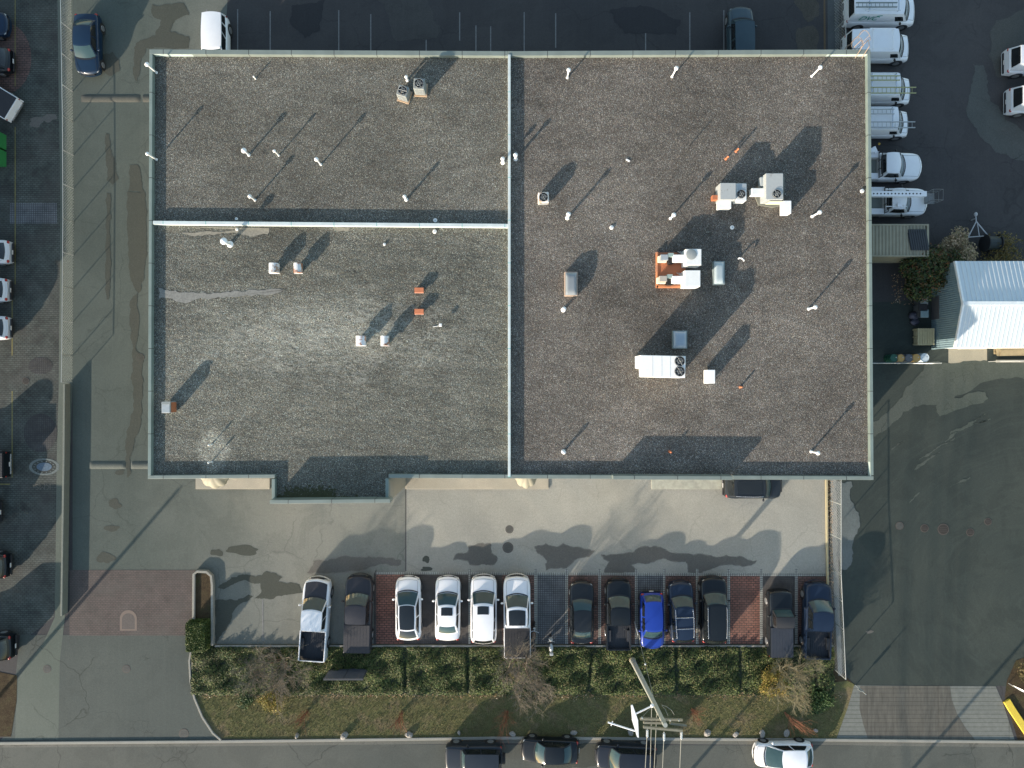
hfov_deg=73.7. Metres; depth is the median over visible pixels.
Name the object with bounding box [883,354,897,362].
drum
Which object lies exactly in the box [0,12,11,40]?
car
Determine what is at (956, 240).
pale shrub
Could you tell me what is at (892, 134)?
work van
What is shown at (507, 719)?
russet sapling
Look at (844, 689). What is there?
lawn
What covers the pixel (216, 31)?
minivan
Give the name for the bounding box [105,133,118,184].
damp patch
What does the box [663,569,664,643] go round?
bay divider
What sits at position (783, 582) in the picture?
parking bay
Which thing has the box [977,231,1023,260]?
hedge row
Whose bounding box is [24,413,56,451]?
round paving
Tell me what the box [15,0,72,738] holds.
walk
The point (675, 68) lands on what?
pipe vent
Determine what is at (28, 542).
paving
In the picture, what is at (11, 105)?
pickup truck
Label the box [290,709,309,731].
russet sapling
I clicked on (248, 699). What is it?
evergreen shrub
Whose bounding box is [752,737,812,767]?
car
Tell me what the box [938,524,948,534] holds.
manhole cover
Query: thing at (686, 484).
entrance walk
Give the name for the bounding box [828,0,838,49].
service strip
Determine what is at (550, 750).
car
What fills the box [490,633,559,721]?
bare tree
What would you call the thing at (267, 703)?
autumn shrub
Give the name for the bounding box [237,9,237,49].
parking line
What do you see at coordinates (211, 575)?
island kerb
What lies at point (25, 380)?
manhole cover
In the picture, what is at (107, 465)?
speed bump
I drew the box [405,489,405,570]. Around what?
lot joint
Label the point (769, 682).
willow shrub
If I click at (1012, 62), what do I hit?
work van
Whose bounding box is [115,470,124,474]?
damp patch
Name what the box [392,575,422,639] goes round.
car
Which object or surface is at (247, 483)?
entrance walk
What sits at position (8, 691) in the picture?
planting
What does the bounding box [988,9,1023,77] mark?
dust patch
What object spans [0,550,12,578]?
sport utility vehicle
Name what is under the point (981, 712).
concrete apron
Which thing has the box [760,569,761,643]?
bay divider
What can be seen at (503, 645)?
bed kerb
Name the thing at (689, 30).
parking line
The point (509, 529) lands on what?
manhole cover
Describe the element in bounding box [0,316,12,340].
car
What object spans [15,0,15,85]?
edge line
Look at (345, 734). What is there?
boulder
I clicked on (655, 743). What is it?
power line
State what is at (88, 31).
car
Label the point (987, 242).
cable drum
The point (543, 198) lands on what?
condenser unit
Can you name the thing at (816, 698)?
weedy shrub
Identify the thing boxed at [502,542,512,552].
manhole cover
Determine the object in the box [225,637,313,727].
bare tree
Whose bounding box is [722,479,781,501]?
sport utility vehicle
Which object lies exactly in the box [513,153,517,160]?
pipe vent
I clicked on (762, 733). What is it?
boulder
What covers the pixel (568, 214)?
pipe vent
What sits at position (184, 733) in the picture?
manhole cover
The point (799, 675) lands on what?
bare tree
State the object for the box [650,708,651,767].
power line
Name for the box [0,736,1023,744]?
street kerb
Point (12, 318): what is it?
edge line
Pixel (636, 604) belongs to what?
bay divider
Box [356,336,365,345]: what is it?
hooded vent
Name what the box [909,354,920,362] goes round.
drum
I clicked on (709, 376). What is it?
exhaust box
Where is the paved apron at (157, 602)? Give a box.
[69,570,194,634]
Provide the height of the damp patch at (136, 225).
0.001 m
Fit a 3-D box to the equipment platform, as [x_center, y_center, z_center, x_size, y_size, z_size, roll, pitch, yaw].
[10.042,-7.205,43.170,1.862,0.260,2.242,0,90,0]
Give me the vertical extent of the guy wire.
8.706 m
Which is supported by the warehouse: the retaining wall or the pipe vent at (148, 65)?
the pipe vent at (148, 65)
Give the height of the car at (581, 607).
1.473 m
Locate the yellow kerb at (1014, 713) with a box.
[1003,699,1023,733]
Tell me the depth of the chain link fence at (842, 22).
48.77 m
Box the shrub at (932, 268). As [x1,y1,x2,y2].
[898,243,966,302]
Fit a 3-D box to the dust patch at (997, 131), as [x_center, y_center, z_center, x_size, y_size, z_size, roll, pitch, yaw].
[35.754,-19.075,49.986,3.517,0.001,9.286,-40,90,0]
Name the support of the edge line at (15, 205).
on the paving at (28, 542)
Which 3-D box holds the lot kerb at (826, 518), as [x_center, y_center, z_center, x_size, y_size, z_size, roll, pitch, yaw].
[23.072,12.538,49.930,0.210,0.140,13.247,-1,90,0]
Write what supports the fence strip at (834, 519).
on the yard road
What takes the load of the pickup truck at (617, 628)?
on the parking bay at (629, 578)
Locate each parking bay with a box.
[376,575,403,643]
[404,575,435,643]
[436,575,467,643]
[471,575,501,643]
[502,575,533,643]
[537,575,564,643]
[568,575,597,643]
[601,575,634,643]
[638,575,662,643]
[665,576,695,643]
[698,576,726,643]
[730,576,759,643]
[762,576,794,643]
[798,576,825,643]
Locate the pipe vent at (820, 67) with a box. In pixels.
[810,65,822,77]
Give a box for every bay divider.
[374,571,375,643]
[468,569,470,643]
[534,569,536,643]
[565,569,567,643]
[598,569,600,643]
[635,569,637,643]
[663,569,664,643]
[696,569,697,643]
[727,569,729,643]
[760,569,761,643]
[795,569,797,643]
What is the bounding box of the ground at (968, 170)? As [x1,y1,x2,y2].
[0,0,1023,745]
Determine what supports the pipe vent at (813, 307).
on the warehouse
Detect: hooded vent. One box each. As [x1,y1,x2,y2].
[269,263,279,273]
[294,263,302,273]
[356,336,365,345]
[381,336,388,345]
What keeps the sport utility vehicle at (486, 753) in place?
on the street
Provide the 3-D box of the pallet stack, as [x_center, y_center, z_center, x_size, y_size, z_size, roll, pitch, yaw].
[29.921,-3.423,49.630,1.220,0.620,1.200,0,90,0]
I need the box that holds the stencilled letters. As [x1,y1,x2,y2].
[35,484,50,489]
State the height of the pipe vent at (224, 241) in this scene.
1.090 m
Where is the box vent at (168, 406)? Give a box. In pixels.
[162,401,175,412]
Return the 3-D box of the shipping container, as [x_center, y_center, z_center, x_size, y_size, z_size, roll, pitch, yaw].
[26.214,-9.991,48.720,5.543,2.560,2.260,0,90,0]
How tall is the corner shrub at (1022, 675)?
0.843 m
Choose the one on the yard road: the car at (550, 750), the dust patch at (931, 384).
the dust patch at (931, 384)
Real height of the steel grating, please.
0.059 m
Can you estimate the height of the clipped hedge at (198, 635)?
1.263 m
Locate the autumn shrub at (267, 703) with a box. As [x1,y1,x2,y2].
[256,689,284,714]
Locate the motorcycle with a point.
(533, 634)
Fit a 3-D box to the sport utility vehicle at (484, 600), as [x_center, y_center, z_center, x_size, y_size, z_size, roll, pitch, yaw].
[-2.046,16.270,49.149,2.289,1.768,4.935,0,90,0]
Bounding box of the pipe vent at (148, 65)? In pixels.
[145,62,157,73]
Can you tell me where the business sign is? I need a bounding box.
[323,669,366,679]
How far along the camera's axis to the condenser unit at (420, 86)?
42.37 m
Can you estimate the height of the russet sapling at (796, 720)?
2.195 m
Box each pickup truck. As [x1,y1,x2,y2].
[0,87,23,122]
[0,451,11,477]
[298,575,333,662]
[341,573,374,653]
[501,573,532,657]
[604,577,633,650]
[764,588,796,657]
[799,580,835,659]
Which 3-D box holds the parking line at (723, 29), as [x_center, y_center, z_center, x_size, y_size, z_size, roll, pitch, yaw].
[15.513,-24.963,49.992,0.082,0.001,4.836,0,90,0]
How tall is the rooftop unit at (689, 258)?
1.128 m
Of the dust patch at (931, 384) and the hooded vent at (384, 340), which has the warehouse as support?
the hooded vent at (384, 340)
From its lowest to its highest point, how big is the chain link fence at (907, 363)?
1.422 m
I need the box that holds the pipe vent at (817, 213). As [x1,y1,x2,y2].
[811,210,821,217]
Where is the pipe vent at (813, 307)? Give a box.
[807,305,817,309]
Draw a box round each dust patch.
[873,359,1023,436]
[936,391,987,415]
[966,64,1023,160]
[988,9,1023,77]
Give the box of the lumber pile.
[994,348,1023,355]
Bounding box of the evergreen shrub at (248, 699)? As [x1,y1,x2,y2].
[236,688,255,709]
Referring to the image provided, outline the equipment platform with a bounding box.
[656,252,685,287]
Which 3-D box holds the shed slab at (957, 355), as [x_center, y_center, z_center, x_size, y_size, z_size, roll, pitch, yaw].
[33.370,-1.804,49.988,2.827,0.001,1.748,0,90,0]
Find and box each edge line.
[12,300,12,355]
[12,391,12,476]
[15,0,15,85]
[15,127,15,283]
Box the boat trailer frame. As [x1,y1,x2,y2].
[968,212,987,237]
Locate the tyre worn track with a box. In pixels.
[860,686,974,739]
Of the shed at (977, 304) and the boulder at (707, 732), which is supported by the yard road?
the shed at (977, 304)
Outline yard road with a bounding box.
[837,300,1023,685]
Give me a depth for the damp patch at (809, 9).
49.99 m
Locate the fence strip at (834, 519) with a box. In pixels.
[831,480,841,675]
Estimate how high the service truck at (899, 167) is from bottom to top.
1.916 m
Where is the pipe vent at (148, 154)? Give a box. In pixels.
[145,152,157,160]
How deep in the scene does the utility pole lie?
41.30 m
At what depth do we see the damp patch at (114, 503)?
49.99 m
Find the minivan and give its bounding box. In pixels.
[201,11,232,49]
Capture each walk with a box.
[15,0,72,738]
[196,478,269,488]
[405,478,548,488]
[651,480,721,488]
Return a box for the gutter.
[0,739,1023,746]
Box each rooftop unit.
[635,355,685,377]
[656,270,699,288]
[657,249,700,267]
[711,183,746,209]
[749,173,784,207]
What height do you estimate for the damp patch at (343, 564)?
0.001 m
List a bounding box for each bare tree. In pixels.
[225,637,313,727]
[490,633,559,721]
[763,647,829,716]
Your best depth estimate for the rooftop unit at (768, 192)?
42.23 m
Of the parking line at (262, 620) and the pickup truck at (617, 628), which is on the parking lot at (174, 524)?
the parking line at (262, 620)
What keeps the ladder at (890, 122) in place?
attached to the work van at (892, 134)
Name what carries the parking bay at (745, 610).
on the front lot at (784, 531)
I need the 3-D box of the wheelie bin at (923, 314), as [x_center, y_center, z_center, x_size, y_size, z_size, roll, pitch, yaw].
[29.588,-5.059,49.490,0.650,1.020,0.580,0,90,0]
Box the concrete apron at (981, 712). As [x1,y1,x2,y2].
[837,685,1014,739]
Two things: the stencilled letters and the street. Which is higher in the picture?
the stencilled letters
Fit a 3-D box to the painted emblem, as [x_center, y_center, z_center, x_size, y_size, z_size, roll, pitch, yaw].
[-34.254,6.062,49.984,2.240,0.002,1.233,0,90,0]
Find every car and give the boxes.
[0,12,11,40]
[0,47,14,76]
[0,240,14,265]
[0,278,12,302]
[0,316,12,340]
[70,13,105,76]
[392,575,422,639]
[432,575,462,640]
[521,733,578,766]
[568,580,596,643]
[638,590,667,648]
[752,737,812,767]
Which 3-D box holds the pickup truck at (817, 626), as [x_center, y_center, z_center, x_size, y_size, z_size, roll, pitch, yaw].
[21.992,17.000,49.078,2.289,1.909,5.535,1,90,0]
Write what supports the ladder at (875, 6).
attached to the work van at (901, 17)
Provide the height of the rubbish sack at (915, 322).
0.435 m
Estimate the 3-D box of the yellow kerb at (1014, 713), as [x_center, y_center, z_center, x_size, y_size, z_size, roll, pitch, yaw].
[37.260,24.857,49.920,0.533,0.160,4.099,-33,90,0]
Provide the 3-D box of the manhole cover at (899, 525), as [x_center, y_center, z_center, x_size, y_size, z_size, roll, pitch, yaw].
[28.385,10.380,49.986,0.600,0.018,0.596,0,90,0]
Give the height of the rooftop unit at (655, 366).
1.981 m
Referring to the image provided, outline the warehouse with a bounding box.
[148,49,873,503]
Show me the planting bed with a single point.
(839, 678)
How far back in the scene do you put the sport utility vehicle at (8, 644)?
49.02 m
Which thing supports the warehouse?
on the ground at (968, 170)
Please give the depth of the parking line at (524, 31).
49.99 m
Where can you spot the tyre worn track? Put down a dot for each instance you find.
(908, 712)
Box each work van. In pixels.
[840,28,908,65]
[842,0,914,30]
[871,72,909,107]
[871,106,907,140]
[1001,45,1023,78]
[1003,85,1023,117]
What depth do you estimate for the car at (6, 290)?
49.19 m
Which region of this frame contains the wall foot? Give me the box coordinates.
[996,360,1023,361]
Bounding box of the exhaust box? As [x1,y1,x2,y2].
[704,370,714,383]
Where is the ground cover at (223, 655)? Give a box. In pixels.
[190,646,835,696]
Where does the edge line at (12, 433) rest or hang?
on the paving at (28, 542)
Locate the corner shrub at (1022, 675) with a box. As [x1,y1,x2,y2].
[1017,663,1023,682]
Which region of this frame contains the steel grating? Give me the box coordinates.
[908,229,928,249]
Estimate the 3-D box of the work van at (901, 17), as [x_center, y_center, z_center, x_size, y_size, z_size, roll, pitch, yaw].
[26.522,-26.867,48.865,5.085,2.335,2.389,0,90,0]
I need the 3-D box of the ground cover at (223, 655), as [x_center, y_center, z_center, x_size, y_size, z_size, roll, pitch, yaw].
[0.071,20.969,49.662,47.004,0.724,3.825,0,90,0]
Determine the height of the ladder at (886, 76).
0.070 m
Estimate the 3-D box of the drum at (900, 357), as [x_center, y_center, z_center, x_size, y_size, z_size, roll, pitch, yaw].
[27.976,-1.860,49.550,0.597,0.900,0.591,0,90,0]
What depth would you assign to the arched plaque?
49.98 m
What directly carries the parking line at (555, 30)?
on the ground at (968, 170)
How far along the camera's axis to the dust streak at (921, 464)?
49.98 m
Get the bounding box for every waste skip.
[0,132,5,149]
[0,149,5,166]
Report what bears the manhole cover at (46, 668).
on the walk at (37, 709)
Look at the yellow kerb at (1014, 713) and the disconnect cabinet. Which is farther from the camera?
the yellow kerb at (1014, 713)
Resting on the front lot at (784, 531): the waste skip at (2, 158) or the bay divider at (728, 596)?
the bay divider at (728, 596)
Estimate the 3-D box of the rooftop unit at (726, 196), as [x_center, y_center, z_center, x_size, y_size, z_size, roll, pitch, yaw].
[13.594,-11.739,42.790,2.030,0.980,1.503,0,90,0]
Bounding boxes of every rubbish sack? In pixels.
[909,312,918,319]
[910,319,919,325]
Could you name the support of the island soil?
in the island kerb at (211, 575)
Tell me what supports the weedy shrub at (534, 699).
on the lawn at (844, 689)
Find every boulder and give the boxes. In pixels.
[340,731,348,739]
[405,731,412,737]
[704,729,710,736]
[759,729,764,737]
[784,729,789,736]
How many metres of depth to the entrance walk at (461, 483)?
49.88 m
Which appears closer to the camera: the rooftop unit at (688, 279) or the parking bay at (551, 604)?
the rooftop unit at (688, 279)
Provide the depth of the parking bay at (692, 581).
49.99 m
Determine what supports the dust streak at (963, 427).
on the yard road
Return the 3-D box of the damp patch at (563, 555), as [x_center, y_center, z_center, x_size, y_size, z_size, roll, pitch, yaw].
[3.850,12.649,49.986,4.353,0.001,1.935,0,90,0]
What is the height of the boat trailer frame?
0.670 m
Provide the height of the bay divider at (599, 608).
0.001 m
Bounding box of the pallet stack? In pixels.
[913,328,933,344]
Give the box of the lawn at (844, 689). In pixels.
[196,681,853,738]
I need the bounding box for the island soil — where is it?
[196,574,210,643]
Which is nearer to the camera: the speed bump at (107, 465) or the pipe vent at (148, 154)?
the pipe vent at (148, 154)
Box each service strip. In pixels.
[823,0,825,49]
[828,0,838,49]
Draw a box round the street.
[0,744,1023,767]
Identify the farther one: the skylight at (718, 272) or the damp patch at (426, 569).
the damp patch at (426, 569)
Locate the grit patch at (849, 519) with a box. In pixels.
[835,481,859,569]
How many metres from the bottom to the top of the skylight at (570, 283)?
0.605 m
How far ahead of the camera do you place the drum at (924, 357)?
49.12 m
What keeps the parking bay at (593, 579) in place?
on the front lot at (784, 531)
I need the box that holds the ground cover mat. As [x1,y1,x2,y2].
[190,644,834,695]
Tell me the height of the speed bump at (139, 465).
0.090 m
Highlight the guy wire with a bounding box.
[634,621,654,701]
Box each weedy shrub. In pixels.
[529,692,540,703]
[801,679,835,716]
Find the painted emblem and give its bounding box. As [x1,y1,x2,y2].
[29,458,58,474]
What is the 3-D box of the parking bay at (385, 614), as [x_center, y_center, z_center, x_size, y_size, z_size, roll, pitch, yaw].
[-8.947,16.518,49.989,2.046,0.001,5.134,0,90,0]
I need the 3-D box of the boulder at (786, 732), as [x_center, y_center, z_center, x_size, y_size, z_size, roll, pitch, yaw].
[20.096,25.548,49.944,0.422,0.164,0.599,0,90,0]
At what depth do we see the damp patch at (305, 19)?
49.99 m
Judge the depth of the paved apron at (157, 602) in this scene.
49.99 m
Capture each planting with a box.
[0,672,16,736]
[1005,658,1023,739]
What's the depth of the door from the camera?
48.73 m
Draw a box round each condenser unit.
[396,85,412,103]
[413,78,427,96]
[538,192,548,204]
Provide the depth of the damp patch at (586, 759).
49.98 m
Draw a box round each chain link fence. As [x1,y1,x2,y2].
[60,0,73,381]
[830,481,845,679]
[834,0,846,49]
[873,363,941,363]
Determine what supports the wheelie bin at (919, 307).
on the yard road
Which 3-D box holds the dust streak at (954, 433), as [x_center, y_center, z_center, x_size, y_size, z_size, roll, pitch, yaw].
[33.157,3.169,49.982,3.664,0.001,0.296,-35,90,0]
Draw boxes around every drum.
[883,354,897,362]
[893,354,904,362]
[901,354,912,362]
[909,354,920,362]
[918,353,928,361]
[979,234,1003,251]
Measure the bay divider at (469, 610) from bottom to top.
0.001 m
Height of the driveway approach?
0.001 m
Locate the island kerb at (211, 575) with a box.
[192,569,214,645]
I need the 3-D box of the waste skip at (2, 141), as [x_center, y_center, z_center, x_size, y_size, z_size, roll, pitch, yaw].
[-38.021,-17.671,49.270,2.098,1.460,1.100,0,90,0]
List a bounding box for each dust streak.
[915,452,939,469]
[919,438,954,459]
[945,414,985,441]
[950,418,990,433]
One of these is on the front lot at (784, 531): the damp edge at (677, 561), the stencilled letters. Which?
the damp edge at (677, 561)
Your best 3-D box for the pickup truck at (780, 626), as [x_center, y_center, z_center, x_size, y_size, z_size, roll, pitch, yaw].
[19.326,17.256,49.078,2.089,1.909,4.785,-1,90,0]
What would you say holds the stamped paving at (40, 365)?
on the paving at (28, 542)
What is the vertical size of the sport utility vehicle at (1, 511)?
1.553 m
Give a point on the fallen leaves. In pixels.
(652, 694)
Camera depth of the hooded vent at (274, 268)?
42.65 m
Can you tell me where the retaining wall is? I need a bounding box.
[60,384,69,615]
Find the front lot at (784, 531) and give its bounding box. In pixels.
[406,479,825,573]
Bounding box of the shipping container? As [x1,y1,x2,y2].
[872,224,928,262]
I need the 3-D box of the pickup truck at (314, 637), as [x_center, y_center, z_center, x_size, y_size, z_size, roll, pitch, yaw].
[-14.176,16.927,49.053,2.339,1.959,5.985,4,90,0]
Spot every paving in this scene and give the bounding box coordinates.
[0,0,59,634]
[0,24,30,92]
[10,203,56,222]
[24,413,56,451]
[28,357,52,373]
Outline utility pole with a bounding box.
[608,657,686,740]
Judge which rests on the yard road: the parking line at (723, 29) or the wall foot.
the wall foot
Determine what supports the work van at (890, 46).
on the ground at (968, 170)
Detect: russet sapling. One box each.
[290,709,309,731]
[389,710,403,732]
[493,709,514,745]
[687,707,708,723]
[784,711,816,734]
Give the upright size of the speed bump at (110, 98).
0.090 m
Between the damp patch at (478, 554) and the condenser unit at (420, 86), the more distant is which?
the damp patch at (478, 554)
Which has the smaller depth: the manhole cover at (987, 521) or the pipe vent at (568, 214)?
the pipe vent at (568, 214)
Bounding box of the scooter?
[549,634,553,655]
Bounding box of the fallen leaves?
[202,274,913,702]
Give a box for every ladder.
[845,30,870,57]
[856,2,897,7]
[871,75,899,80]
[871,87,915,93]
[871,109,894,113]
[871,121,914,127]
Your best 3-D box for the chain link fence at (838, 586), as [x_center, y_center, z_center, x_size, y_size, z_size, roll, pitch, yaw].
[23.373,13.506,49.142,0.226,1.722,14.870,-1,90,0]
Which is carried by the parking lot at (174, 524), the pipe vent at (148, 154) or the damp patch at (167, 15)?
the damp patch at (167, 15)
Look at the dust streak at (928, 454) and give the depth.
49.98 m
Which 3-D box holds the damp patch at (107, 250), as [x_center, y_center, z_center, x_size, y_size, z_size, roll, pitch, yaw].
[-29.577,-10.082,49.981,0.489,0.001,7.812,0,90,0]
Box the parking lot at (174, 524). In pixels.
[73,0,405,643]
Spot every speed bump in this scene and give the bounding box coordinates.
[81,95,140,101]
[89,462,125,468]
[131,462,147,468]
[143,95,148,101]
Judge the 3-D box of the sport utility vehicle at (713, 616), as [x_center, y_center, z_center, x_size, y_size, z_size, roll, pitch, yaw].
[14.540,16.306,49.127,2.269,1.812,4.835,-1,90,0]
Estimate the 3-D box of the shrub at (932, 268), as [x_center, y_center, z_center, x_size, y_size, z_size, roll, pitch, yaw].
[29.960,-8.102,48.553,5.022,3.036,3.952,-22,90,0]
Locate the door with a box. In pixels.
[959,347,1001,348]
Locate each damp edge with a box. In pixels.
[308,555,401,573]
[453,543,497,565]
[534,543,594,569]
[601,546,756,572]
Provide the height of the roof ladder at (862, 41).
7.717 m
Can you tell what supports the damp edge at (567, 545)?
on the front lot at (784, 531)
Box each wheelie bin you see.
[912,303,927,311]
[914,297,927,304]
[914,310,928,317]
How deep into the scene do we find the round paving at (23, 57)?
49.99 m
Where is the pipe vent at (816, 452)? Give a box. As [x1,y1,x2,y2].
[809,450,819,454]
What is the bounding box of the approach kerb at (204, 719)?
[188,652,221,740]
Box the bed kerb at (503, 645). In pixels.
[215,645,833,646]
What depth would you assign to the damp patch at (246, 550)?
49.99 m
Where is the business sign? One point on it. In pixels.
(349, 674)
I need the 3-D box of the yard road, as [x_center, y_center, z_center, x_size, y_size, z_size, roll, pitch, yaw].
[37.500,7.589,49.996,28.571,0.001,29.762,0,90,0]
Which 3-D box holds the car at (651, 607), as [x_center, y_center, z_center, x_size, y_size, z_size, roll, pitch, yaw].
[10.119,17.085,49.275,2.089,1.503,4.185,-1,90,0]
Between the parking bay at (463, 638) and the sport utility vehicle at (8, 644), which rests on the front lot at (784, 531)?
the parking bay at (463, 638)
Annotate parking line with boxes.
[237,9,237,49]
[262,599,263,640]
[270,11,270,49]
[338,10,338,49]
[370,14,370,49]
[524,12,524,50]
[555,13,555,47]
[689,12,689,49]
[723,10,723,49]
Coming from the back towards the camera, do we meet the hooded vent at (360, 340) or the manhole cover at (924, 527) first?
the manhole cover at (924, 527)
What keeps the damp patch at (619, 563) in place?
on the damp edge at (677, 561)
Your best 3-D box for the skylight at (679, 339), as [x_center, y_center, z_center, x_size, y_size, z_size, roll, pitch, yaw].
[10.580,-2.797,43.047,0.895,0.505,1.119,0,90,0]
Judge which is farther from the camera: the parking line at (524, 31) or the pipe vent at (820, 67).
the parking line at (524, 31)
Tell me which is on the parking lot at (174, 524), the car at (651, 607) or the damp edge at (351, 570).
the damp edge at (351, 570)
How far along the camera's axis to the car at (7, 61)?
49.16 m
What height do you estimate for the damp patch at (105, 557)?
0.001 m
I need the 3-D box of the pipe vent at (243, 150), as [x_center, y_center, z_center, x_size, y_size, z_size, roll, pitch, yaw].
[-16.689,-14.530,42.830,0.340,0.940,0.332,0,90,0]
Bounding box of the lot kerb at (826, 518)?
[825,480,828,584]
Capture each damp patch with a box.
[29,117,43,127]
[43,114,56,121]
[96,552,115,562]
[103,52,119,75]
[104,525,119,531]
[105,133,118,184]
[105,193,110,299]
[109,498,121,508]
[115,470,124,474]
[125,294,143,476]
[126,192,146,292]
[128,164,143,191]
[133,3,189,80]
[210,549,222,555]
[215,595,252,643]
[218,571,302,598]
[226,545,257,555]
[290,0,324,37]
[307,556,400,573]
[421,567,432,570]
[422,556,429,562]
[454,544,496,564]
[535,544,593,569]
[544,743,596,767]
[602,547,755,572]
[610,5,680,34]
[794,0,818,21]
[796,25,818,49]
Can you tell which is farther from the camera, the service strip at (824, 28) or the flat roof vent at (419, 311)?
the service strip at (824, 28)
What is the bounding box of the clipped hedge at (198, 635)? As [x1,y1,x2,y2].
[185,618,210,652]
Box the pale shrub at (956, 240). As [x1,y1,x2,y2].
[936,226,978,260]
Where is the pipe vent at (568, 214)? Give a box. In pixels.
[565,212,570,219]
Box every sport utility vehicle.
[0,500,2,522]
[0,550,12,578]
[0,630,17,660]
[445,739,504,767]
[467,574,498,643]
[594,739,656,767]
[666,580,696,642]
[697,575,730,643]
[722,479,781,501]
[724,6,756,49]
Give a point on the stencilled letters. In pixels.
(42, 487)
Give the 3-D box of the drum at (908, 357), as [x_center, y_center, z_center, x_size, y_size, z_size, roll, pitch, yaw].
[28.571,-1.860,49.550,0.597,0.900,0.591,0,90,0]
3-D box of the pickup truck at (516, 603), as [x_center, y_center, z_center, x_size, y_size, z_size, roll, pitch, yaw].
[0.365,16.708,49.045,2.339,1.975,5.885,-1,90,0]
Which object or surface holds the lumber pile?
on the yard road
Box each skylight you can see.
[564,272,577,295]
[672,331,686,348]
[712,261,724,284]
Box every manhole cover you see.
[22,377,28,383]
[43,665,50,672]
[179,729,188,737]
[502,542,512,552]
[505,525,513,532]
[896,522,903,529]
[920,524,928,531]
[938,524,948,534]
[966,528,973,535]
[984,518,991,524]
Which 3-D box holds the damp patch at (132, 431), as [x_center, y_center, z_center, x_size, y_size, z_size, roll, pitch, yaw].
[-27.582,0.062,49.981,1.222,0.001,13.597,2,90,0]
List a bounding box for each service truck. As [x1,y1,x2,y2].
[871,143,921,183]
[871,185,942,218]
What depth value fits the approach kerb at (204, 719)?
49.88 m
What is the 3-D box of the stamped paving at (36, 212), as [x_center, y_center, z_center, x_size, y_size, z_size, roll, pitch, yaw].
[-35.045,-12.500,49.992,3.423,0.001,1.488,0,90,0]
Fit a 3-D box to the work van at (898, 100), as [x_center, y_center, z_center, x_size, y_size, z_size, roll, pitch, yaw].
[26.378,-21.135,48.945,4.785,2.175,2.239,0,90,0]
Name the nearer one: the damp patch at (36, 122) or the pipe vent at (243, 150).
the pipe vent at (243, 150)
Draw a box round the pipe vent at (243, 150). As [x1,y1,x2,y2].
[241,148,249,156]
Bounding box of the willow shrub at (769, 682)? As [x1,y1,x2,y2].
[758,664,788,700]
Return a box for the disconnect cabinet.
[780,201,790,215]
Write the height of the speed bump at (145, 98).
0.090 m
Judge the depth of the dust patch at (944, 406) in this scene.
49.98 m
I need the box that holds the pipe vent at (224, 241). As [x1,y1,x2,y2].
[220,238,232,247]
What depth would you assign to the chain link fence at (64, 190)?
49.09 m
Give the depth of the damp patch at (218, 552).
49.99 m
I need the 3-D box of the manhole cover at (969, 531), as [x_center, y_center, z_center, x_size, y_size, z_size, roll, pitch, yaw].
[33.556,10.863,49.986,0.580,0.018,0.576,0,90,0]
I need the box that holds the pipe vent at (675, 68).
[671,66,678,77]
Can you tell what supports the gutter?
on the street
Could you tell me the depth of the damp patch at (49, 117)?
49.98 m
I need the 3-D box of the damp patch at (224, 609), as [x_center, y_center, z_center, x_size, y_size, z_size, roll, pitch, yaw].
[-21.139,16.730,49.985,2.005,0.001,4.509,38,90,0]
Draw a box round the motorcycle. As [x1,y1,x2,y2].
[531,621,538,651]
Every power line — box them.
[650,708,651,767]
[654,713,656,767]
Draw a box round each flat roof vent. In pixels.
[414,288,423,292]
[415,309,423,313]
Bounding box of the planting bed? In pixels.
[828,480,851,682]
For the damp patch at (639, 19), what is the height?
0.001 m
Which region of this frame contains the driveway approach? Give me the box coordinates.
[0,635,217,740]
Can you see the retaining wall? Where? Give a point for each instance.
(65, 505)
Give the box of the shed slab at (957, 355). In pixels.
[948,348,986,362]
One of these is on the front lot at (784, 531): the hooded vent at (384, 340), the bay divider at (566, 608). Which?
the bay divider at (566, 608)
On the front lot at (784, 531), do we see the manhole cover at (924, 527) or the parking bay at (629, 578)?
the parking bay at (629, 578)
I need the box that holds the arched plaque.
[120,610,136,630]
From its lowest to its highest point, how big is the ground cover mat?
0.353 m
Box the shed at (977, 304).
[931,261,1023,348]
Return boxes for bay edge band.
[376,572,825,575]
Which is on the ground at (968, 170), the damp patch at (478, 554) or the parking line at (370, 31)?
the parking line at (370, 31)

